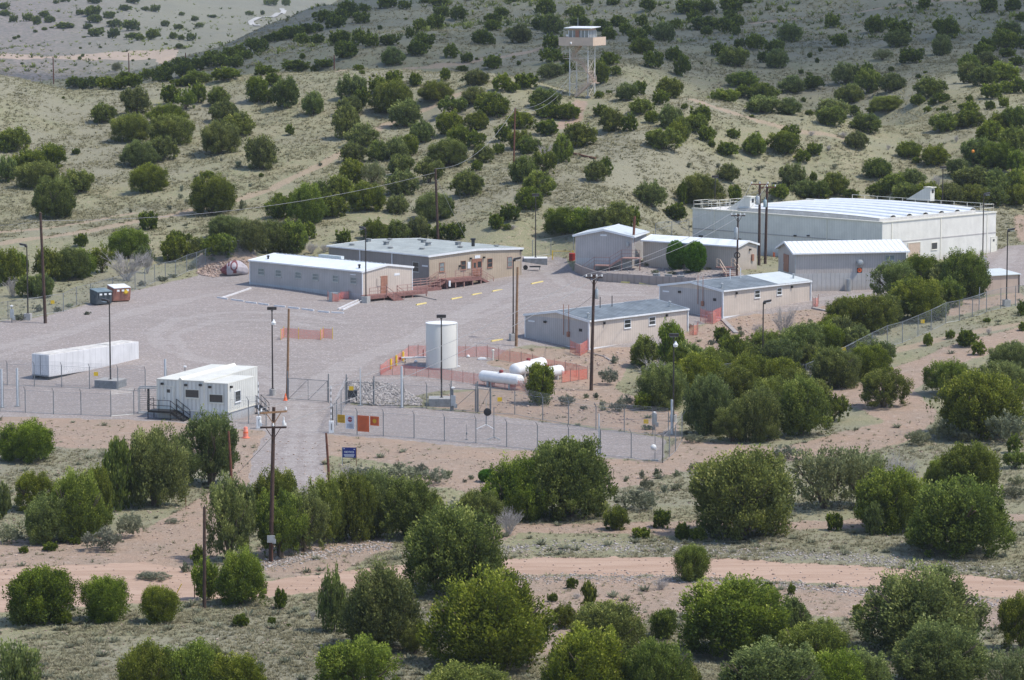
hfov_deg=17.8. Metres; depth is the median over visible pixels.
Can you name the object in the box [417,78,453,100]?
juniper
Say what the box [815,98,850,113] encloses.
juniper
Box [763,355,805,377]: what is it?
juniper
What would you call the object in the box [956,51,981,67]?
juniper
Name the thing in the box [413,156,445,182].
juniper
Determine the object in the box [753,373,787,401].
juniper
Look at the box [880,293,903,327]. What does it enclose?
juniper
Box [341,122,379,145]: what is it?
juniper
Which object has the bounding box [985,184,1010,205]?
juniper
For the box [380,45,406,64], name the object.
juniper
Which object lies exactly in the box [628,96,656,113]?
juniper
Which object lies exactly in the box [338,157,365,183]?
juniper
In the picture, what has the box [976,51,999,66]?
juniper
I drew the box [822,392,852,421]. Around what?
juniper
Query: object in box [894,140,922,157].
juniper
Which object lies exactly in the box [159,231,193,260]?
juniper
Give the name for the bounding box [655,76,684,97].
juniper
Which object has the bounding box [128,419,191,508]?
juniper
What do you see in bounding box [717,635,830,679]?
juniper
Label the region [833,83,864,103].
juniper
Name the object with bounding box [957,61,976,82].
juniper
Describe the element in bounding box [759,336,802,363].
juniper
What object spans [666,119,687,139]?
juniper
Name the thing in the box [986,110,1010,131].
juniper
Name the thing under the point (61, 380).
chain link fence
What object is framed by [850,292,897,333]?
juniper
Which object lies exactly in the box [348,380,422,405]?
riprap
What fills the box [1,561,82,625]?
juniper
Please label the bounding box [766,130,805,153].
juniper
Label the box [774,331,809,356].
juniper
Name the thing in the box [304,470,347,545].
juniper
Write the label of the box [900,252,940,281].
juniper
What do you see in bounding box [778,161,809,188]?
juniper
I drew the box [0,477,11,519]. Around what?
juniper
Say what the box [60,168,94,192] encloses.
juniper
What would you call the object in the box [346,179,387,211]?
juniper
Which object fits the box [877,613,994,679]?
juniper
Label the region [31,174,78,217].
juniper
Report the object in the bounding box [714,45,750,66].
juniper
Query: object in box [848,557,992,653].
juniper
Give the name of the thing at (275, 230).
juniper
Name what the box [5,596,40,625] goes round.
juniper
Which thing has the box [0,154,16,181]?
juniper
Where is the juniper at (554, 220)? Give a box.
[542,205,577,234]
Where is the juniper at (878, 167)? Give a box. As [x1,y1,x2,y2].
[861,156,894,177]
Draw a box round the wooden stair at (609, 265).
[582,250,641,270]
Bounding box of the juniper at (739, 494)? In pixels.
[687,442,798,541]
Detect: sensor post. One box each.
[0,369,3,407]
[15,368,19,406]
[164,359,166,376]
[358,368,362,405]
[399,366,403,407]
[596,414,599,453]
[670,400,674,434]
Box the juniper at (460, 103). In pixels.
[436,95,468,112]
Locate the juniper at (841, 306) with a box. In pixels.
[822,295,863,324]
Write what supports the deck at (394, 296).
on the gravel yard at (190, 323)
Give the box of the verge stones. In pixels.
[259,536,1020,607]
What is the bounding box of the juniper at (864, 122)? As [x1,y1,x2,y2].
[848,110,882,132]
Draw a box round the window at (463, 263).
[461,260,466,269]
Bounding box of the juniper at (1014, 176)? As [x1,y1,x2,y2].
[1004,168,1023,189]
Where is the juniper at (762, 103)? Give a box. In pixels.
[744,94,780,112]
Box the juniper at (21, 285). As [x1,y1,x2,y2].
[14,275,36,296]
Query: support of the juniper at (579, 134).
on the ground at (676, 161)
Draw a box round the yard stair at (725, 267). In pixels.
[715,258,739,276]
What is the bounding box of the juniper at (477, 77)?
[460,67,489,84]
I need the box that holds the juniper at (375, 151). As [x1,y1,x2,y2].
[365,139,390,161]
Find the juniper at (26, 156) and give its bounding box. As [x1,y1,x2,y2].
[11,148,44,170]
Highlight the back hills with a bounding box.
[32,0,1023,97]
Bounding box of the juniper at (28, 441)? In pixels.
[0,416,56,464]
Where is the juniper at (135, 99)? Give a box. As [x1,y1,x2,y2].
[119,85,153,113]
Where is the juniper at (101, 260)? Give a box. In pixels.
[90,240,114,273]
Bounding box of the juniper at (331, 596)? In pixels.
[315,560,347,632]
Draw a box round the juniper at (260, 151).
[243,133,278,169]
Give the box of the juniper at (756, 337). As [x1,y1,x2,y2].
[743,327,782,347]
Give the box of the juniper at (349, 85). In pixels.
[334,73,366,98]
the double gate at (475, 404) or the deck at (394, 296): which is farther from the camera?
the deck at (394, 296)
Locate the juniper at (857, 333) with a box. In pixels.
[842,323,871,352]
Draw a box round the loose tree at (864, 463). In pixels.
[835,443,891,506]
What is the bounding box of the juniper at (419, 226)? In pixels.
[406,215,431,238]
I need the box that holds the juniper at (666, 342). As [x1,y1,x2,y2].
[656,316,685,364]
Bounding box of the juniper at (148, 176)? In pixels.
[127,161,174,192]
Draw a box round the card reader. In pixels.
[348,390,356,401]
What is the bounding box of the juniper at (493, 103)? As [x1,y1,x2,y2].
[473,91,510,116]
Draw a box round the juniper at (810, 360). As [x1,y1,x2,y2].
[806,347,822,375]
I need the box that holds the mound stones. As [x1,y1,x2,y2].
[598,265,724,283]
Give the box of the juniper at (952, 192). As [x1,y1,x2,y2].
[937,182,964,203]
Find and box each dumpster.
[90,288,111,305]
[107,284,130,301]
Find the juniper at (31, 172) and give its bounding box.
[12,160,64,188]
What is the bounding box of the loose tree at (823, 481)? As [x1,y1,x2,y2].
[787,444,862,508]
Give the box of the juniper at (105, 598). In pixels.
[72,573,133,624]
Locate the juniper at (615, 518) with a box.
[602,504,630,530]
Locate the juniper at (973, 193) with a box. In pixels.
[960,183,989,205]
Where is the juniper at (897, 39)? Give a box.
[883,28,912,47]
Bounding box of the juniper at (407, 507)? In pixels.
[375,474,442,542]
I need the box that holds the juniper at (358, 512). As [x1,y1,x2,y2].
[332,469,379,543]
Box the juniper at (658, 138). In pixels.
[644,126,685,149]
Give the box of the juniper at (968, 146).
[960,136,992,166]
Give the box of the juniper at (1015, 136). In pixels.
[997,124,1023,151]
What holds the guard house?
on the gravel yard at (190, 323)
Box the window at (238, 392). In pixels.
[235,390,241,402]
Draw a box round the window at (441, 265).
[439,262,444,271]
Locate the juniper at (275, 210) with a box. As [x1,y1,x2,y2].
[263,195,290,218]
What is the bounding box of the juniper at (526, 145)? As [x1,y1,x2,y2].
[515,134,542,153]
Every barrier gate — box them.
[255,382,261,428]
[328,386,334,432]
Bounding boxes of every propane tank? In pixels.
[479,370,523,389]
[509,357,546,377]
[546,364,564,379]
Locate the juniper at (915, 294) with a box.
[887,273,945,322]
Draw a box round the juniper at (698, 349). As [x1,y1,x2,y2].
[672,339,703,362]
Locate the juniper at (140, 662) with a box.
[115,636,175,679]
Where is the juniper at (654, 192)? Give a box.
[632,178,668,206]
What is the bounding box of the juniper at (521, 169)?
[507,154,536,182]
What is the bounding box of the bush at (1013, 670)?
[982,645,1023,679]
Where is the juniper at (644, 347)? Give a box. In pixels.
[629,333,659,368]
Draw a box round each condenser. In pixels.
[329,292,337,301]
[576,343,584,352]
[708,312,715,321]
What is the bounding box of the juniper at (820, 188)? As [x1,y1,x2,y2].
[806,179,832,198]
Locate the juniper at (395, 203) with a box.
[385,193,409,213]
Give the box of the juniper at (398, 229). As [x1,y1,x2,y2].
[385,218,412,238]
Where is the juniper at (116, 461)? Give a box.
[101,434,138,511]
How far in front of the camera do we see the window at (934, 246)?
422.98 m
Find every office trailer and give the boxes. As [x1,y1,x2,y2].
[523,296,689,349]
[658,268,811,318]
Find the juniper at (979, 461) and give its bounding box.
[938,438,1002,491]
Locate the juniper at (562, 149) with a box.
[552,132,573,162]
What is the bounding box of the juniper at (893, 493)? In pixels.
[851,463,926,534]
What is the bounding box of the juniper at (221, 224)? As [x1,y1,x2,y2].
[203,214,241,239]
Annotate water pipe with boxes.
[398,350,425,362]
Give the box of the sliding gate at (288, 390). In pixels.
[287,371,328,402]
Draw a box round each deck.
[361,282,427,300]
[413,268,493,290]
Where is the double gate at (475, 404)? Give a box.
[451,381,476,412]
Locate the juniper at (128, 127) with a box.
[109,111,149,141]
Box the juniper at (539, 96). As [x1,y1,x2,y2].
[527,86,562,108]
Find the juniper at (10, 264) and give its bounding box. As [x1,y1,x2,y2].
[0,246,25,285]
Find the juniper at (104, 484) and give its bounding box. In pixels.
[78,462,117,525]
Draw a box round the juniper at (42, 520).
[14,490,78,545]
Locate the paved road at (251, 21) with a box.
[248,8,286,24]
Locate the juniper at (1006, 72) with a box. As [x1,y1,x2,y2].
[990,60,1022,81]
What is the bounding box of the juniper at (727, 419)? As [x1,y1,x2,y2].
[712,402,753,441]
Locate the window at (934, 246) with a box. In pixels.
[931,242,937,249]
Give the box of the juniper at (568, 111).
[553,101,581,119]
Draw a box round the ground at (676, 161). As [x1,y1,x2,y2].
[0,69,1023,679]
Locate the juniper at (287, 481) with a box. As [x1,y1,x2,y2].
[251,464,298,519]
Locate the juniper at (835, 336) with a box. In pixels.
[818,318,847,349]
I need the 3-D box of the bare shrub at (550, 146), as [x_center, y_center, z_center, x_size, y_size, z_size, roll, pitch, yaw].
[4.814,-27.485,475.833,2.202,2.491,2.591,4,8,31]
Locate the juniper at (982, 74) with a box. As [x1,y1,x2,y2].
[965,62,998,85]
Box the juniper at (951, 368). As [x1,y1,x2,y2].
[921,356,972,391]
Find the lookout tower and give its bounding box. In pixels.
[559,26,605,97]
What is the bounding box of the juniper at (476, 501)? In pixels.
[456,488,505,528]
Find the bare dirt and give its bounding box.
[0,100,1023,653]
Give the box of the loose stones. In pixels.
[0,411,1017,670]
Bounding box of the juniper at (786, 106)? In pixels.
[774,96,803,114]
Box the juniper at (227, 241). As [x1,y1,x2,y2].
[212,233,237,255]
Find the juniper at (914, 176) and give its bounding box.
[898,168,927,184]
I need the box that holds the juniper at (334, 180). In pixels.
[327,173,355,197]
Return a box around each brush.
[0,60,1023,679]
[0,522,22,543]
[14,312,25,320]
[32,304,42,311]
[80,525,122,549]
[115,510,144,535]
[135,571,172,580]
[138,571,154,579]
[155,275,168,281]
[165,518,179,523]
[179,560,192,571]
[235,161,241,166]
[238,199,246,209]
[254,660,265,667]
[348,463,377,478]
[377,461,425,481]
[413,462,429,472]
[420,466,449,482]
[444,469,452,477]
[446,496,479,513]
[558,393,575,404]
[598,366,618,383]
[608,400,625,411]
[610,356,618,362]
[613,488,659,510]
[619,394,634,406]
[639,470,644,478]
[639,477,654,488]
[641,424,653,429]
[652,468,661,474]
[660,484,668,492]
[670,483,681,490]
[672,469,682,476]
[682,434,703,442]
[688,462,708,469]
[707,338,715,344]
[773,444,801,458]
[904,429,930,443]
[929,417,958,439]
[954,428,977,441]
[984,408,1023,438]
[998,486,1023,497]
[1007,474,1023,484]
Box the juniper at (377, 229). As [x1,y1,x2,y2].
[358,216,388,238]
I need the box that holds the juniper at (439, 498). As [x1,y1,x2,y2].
[417,490,444,514]
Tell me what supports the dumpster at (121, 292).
on the gravel yard at (190, 323)
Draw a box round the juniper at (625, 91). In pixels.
[614,81,638,100]
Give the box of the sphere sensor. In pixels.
[650,444,657,460]
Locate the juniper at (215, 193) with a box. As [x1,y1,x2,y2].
[186,171,237,214]
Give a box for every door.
[162,385,174,408]
[472,259,476,275]
[477,258,481,275]
[783,253,788,271]
[907,242,920,256]
[990,236,996,252]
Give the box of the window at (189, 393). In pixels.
[184,389,199,398]
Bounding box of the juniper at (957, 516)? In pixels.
[902,471,1020,558]
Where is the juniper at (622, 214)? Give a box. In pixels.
[606,199,634,225]
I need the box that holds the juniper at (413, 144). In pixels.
[401,134,419,154]
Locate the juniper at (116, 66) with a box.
[111,61,122,71]
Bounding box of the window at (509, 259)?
[507,256,511,267]
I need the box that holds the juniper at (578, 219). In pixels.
[563,206,592,233]
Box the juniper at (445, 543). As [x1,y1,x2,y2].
[400,499,512,598]
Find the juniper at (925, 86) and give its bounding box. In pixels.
[912,74,948,97]
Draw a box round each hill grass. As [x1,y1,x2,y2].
[0,56,1023,248]
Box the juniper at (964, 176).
[950,164,988,187]
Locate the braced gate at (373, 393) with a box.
[346,374,374,405]
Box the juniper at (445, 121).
[434,108,466,134]
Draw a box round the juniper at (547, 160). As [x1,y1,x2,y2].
[532,144,557,173]
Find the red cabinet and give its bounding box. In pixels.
[569,253,574,260]
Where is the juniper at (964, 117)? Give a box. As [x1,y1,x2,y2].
[953,108,985,126]
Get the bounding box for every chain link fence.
[0,239,252,320]
[0,360,145,391]
[0,385,134,415]
[231,395,266,425]
[332,378,347,428]
[332,404,662,461]
[372,378,450,410]
[489,387,668,435]
[532,234,573,256]
[655,221,688,235]
[662,412,684,462]
[721,285,1023,374]
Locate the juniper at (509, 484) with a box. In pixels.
[479,450,556,521]
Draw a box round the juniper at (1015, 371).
[979,359,1023,398]
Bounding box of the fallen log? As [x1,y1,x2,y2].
[573,153,595,158]
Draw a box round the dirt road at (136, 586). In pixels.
[0,556,1023,611]
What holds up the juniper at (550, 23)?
on the back hills
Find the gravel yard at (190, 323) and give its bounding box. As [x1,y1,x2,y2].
[0,245,1023,491]
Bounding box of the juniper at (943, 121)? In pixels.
[928,110,958,131]
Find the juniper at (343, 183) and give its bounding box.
[335,175,351,199]
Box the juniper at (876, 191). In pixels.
[863,181,891,198]
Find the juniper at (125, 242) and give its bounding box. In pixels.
[99,225,153,257]
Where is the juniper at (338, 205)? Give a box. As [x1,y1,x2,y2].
[323,193,352,216]
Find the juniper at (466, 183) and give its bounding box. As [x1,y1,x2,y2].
[447,167,484,195]
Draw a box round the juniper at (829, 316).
[817,313,845,323]
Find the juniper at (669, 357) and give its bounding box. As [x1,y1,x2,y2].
[663,343,696,365]
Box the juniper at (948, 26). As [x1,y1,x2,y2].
[931,16,961,38]
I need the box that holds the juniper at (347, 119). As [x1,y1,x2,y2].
[331,100,361,138]
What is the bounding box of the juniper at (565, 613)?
[553,601,575,629]
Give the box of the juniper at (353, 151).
[337,139,367,161]
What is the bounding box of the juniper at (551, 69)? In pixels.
[536,61,567,77]
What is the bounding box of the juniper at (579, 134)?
[563,121,598,147]
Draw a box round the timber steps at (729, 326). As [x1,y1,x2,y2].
[721,319,737,333]
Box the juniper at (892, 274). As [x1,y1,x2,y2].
[866,257,916,295]
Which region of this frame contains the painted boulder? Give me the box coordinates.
[220,260,248,274]
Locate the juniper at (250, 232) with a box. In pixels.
[233,216,269,251]
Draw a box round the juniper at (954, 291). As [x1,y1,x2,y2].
[937,276,965,307]
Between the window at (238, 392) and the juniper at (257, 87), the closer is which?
the window at (238, 392)
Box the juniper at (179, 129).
[145,113,195,144]
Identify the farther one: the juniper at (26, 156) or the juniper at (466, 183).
the juniper at (26, 156)
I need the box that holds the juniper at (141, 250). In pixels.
[132,243,156,265]
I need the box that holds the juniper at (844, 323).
[828,314,856,331]
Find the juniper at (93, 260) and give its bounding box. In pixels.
[74,246,96,276]
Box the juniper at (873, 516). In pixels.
[863,501,884,535]
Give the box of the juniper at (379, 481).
[358,464,395,538]
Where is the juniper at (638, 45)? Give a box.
[628,35,654,54]
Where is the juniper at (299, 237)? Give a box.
[279,217,308,252]
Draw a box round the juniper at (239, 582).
[210,542,269,606]
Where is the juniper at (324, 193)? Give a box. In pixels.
[306,179,331,199]
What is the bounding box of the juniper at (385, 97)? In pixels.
[367,78,413,112]
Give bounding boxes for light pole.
[19,243,31,320]
[94,298,126,388]
[267,307,276,395]
[359,226,369,302]
[428,314,449,406]
[509,257,520,340]
[524,194,546,264]
[669,333,678,421]
[712,175,718,206]
[762,299,770,347]
[940,166,946,203]
[982,192,989,261]
[1002,228,1014,306]
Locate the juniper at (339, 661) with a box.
[312,632,404,679]
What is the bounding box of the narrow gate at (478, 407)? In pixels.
[477,381,490,411]
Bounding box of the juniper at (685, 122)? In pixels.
[674,116,690,139]
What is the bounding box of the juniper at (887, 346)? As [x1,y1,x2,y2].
[869,338,896,361]
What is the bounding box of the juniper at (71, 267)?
[54,244,93,280]
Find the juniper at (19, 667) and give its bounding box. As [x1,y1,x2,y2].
[0,636,43,679]
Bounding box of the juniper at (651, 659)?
[617,635,693,679]
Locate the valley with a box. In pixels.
[0,0,323,80]
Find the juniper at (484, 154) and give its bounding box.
[471,143,494,162]
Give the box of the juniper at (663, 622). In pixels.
[647,607,678,640]
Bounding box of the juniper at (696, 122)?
[683,113,708,131]
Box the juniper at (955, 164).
[945,157,970,175]
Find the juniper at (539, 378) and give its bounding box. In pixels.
[525,361,554,405]
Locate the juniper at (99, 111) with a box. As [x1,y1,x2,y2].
[89,100,117,122]
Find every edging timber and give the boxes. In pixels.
[220,287,251,298]
[337,299,358,309]
[342,300,360,310]
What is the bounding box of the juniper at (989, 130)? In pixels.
[975,119,1004,143]
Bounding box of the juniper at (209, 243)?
[199,233,223,255]
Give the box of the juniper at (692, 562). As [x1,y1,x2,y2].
[671,543,712,581]
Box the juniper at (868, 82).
[853,67,880,92]
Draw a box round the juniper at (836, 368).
[808,346,862,390]
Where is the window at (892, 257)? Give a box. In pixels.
[884,255,894,260]
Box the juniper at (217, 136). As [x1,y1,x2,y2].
[200,119,244,153]
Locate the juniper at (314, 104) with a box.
[301,90,324,114]
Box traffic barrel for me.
[242,427,249,437]
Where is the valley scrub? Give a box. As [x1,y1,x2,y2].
[0,0,1023,73]
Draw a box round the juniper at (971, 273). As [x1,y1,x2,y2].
[939,246,992,297]
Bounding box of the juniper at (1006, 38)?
[991,27,1017,49]
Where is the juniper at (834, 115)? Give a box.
[814,105,847,125]
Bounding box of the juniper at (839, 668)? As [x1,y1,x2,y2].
[799,646,866,679]
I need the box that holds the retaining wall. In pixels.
[575,263,696,284]
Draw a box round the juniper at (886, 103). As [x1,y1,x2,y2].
[869,95,904,111]
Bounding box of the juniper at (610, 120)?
[597,106,623,131]
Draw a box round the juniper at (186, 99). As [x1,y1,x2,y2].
[174,88,196,109]
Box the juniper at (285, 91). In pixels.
[269,75,300,107]
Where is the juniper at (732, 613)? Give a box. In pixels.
[672,571,794,656]
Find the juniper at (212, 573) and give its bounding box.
[191,555,219,599]
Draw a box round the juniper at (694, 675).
[685,663,701,679]
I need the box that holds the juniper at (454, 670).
[422,659,513,679]
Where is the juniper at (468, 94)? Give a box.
[460,85,485,103]
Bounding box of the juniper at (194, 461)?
[164,434,205,486]
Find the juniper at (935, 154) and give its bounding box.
[921,142,950,165]
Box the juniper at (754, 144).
[741,131,766,155]
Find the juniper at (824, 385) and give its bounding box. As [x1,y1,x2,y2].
[812,378,832,398]
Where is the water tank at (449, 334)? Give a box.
[425,321,459,369]
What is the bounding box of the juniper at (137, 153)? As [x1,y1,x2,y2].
[118,138,163,166]
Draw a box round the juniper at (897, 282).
[889,278,910,293]
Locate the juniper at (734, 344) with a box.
[716,333,745,360]
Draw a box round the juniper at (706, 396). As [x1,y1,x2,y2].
[678,372,734,435]
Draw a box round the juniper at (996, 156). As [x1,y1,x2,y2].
[977,141,1015,169]
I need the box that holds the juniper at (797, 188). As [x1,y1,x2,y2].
[789,179,815,197]
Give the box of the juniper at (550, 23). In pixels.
[540,12,563,34]
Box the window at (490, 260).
[487,258,492,267]
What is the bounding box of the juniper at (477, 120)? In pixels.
[463,109,489,130]
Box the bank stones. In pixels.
[494,312,808,423]
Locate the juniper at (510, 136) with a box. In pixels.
[506,129,531,149]
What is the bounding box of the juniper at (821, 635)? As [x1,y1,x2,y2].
[777,616,860,658]
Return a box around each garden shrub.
[478,469,491,482]
[666,240,684,269]
[683,240,706,272]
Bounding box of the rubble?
[197,259,248,276]
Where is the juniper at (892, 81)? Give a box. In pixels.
[878,72,907,91]
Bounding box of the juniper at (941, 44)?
[931,34,952,55]
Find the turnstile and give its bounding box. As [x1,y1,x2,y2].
[138,386,156,413]
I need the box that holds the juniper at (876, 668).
[845,646,893,679]
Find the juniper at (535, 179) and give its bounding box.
[522,168,557,195]
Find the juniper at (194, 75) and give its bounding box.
[181,69,212,83]
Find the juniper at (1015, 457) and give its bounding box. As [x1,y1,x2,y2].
[1002,447,1023,468]
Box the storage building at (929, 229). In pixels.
[692,186,996,259]
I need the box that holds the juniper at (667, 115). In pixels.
[657,102,683,128]
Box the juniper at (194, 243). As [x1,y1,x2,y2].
[187,236,203,256]
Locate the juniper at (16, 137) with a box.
[0,125,31,150]
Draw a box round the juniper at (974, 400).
[924,367,1023,440]
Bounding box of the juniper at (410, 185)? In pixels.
[383,167,421,194]
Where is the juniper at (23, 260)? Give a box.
[10,251,28,278]
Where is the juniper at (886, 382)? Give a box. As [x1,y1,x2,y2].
[859,367,914,407]
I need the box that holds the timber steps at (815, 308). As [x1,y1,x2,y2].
[811,307,825,310]
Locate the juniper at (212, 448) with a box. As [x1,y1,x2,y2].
[179,404,241,484]
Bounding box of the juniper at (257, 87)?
[244,75,268,101]
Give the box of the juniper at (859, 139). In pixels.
[844,129,870,148]
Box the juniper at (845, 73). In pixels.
[830,61,857,83]
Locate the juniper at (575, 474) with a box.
[526,433,618,521]
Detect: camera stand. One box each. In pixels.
[10,305,14,321]
[451,387,456,410]
[652,412,658,429]
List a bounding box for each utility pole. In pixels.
[39,212,46,322]
[203,507,205,608]
[228,431,232,479]
[259,407,286,561]
[286,309,289,395]
[325,433,329,480]
[434,169,438,239]
[513,108,515,160]
[515,267,518,345]
[586,274,602,390]
[632,216,635,244]
[731,213,744,275]
[751,181,768,265]
[758,185,775,263]
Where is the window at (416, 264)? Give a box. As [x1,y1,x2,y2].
[412,262,418,272]
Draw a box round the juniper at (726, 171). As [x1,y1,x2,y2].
[715,162,740,180]
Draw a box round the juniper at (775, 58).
[763,48,789,67]
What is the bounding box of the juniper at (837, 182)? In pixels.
[823,171,849,195]
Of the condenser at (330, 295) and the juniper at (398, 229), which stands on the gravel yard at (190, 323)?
the condenser at (330, 295)
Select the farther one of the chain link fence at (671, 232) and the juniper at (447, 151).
the juniper at (447, 151)
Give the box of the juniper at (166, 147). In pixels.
[150,134,180,160]
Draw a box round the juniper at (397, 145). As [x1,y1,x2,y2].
[382,136,408,159]
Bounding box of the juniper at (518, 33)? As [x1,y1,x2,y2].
[506,22,532,42]
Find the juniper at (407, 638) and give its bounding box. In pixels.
[397,616,430,653]
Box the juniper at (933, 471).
[921,456,947,487]
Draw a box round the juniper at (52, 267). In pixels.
[32,245,64,280]
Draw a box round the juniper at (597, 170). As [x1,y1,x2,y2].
[583,158,611,180]
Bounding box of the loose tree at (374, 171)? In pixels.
[360,159,387,183]
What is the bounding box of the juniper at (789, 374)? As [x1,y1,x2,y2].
[776,367,810,381]
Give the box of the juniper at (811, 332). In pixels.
[780,320,828,348]
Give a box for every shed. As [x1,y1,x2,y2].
[572,224,649,268]
[640,234,759,270]
[984,268,1019,294]
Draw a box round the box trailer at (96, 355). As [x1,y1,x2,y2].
[32,340,138,379]
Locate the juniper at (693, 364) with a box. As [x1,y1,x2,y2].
[674,350,725,388]
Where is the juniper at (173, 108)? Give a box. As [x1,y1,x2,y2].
[144,102,189,122]
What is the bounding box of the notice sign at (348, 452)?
[342,447,356,465]
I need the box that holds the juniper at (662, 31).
[651,21,675,41]
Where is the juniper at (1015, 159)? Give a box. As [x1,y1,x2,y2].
[1006,148,1023,173]
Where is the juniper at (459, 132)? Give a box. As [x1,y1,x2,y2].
[446,124,469,144]
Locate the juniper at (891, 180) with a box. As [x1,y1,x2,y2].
[875,171,911,190]
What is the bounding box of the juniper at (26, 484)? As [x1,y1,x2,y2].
[13,469,55,511]
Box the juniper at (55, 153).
[34,142,67,168]
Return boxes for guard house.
[156,363,257,420]
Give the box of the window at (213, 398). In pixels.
[209,394,223,403]
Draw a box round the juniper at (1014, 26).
[993,20,1022,34]
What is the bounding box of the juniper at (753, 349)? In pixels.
[733,340,761,357]
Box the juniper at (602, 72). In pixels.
[588,57,610,83]
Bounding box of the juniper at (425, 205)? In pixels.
[407,190,456,220]
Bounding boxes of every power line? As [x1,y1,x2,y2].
[42,173,431,220]
[261,274,585,408]
[285,274,601,422]
[435,108,514,168]
[589,214,729,273]
[604,213,743,273]
[635,190,757,234]
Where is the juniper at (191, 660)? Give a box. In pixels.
[159,636,219,679]
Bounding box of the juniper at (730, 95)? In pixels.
[706,88,740,102]
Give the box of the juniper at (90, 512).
[50,465,114,541]
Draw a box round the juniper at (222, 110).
[207,98,238,121]
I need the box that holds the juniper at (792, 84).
[776,74,805,92]
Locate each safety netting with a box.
[281,326,332,339]
[327,290,348,301]
[380,349,408,373]
[380,363,525,391]
[408,344,586,377]
[562,366,587,381]
[570,339,587,355]
[689,324,697,335]
[700,305,721,323]
[812,294,818,306]
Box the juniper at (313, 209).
[286,181,330,224]
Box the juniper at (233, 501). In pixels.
[200,469,257,559]
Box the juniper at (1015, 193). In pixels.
[1005,183,1023,205]
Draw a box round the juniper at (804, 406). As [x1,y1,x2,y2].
[777,372,833,436]
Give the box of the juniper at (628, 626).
[567,598,650,653]
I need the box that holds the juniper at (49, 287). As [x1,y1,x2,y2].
[30,273,54,298]
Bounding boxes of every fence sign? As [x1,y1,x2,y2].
[337,414,344,422]
[346,415,353,428]
[358,415,368,431]
[370,416,378,425]
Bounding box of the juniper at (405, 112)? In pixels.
[387,97,423,126]
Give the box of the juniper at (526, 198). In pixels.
[514,186,544,210]
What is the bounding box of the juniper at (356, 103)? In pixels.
[334,94,362,112]
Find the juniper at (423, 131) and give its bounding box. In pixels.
[409,118,437,142]
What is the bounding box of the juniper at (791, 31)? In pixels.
[775,20,803,41]
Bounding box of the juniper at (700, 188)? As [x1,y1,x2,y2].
[671,171,726,203]
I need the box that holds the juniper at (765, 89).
[747,82,781,97]
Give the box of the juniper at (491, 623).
[415,562,559,672]
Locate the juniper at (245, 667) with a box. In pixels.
[206,650,268,679]
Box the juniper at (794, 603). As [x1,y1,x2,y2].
[782,594,811,628]
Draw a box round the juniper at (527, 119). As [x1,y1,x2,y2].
[504,109,537,128]
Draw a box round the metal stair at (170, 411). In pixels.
[147,398,189,421]
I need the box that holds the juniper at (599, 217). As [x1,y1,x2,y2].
[587,206,615,228]
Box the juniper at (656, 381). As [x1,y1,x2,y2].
[634,360,686,411]
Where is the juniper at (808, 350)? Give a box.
[798,340,825,367]
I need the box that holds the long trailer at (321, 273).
[248,253,413,299]
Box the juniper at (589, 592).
[580,578,596,608]
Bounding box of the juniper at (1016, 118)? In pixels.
[1001,104,1023,130]
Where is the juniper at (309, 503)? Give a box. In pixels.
[283,486,331,552]
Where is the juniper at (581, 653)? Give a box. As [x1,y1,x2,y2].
[538,620,636,679]
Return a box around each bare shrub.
[1,277,18,295]
[98,251,149,280]
[140,249,155,273]
[305,242,317,253]
[319,242,330,251]
[338,464,353,473]
[495,506,523,534]
[517,374,534,402]
[539,145,551,153]
[572,592,581,598]
[638,357,666,374]
[652,578,670,589]
[752,323,765,333]
[767,304,797,332]
[884,448,920,473]
[931,174,947,185]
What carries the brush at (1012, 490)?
on the ground at (676, 161)
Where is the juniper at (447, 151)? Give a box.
[419,137,470,166]
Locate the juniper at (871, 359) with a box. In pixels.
[849,341,893,379]
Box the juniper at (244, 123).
[221,109,255,135]
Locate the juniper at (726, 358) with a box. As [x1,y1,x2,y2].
[700,345,734,369]
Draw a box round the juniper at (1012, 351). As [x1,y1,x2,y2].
[985,339,1023,368]
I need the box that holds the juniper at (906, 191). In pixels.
[889,181,920,200]
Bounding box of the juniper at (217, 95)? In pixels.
[206,86,231,103]
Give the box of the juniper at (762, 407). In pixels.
[732,385,788,443]
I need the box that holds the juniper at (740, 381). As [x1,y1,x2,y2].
[716,364,756,403]
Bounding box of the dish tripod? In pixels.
[477,408,493,428]
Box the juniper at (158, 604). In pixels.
[135,582,184,624]
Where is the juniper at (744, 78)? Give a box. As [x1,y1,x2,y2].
[724,69,759,86]
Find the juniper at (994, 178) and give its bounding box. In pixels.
[974,166,1010,190]
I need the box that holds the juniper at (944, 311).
[921,297,950,320]
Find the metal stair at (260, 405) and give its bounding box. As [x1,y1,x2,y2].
[255,395,268,413]
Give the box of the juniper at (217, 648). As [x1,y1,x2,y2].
[207,641,228,662]
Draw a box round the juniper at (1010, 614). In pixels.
[995,588,1023,650]
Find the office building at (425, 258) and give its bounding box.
[326,238,523,285]
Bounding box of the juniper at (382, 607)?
[331,554,424,648]
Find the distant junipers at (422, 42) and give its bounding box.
[0,0,1023,626]
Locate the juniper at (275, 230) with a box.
[254,219,295,253]
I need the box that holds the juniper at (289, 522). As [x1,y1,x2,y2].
[251,487,312,557]
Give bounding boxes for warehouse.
[773,239,909,291]
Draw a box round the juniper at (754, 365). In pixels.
[729,351,774,380]
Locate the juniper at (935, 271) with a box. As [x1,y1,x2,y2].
[928,255,947,282]
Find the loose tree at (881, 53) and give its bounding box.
[871,48,894,59]
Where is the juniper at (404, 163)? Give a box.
[385,153,415,174]
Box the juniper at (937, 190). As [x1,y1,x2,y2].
[915,180,941,201]
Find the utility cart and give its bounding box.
[523,265,540,269]

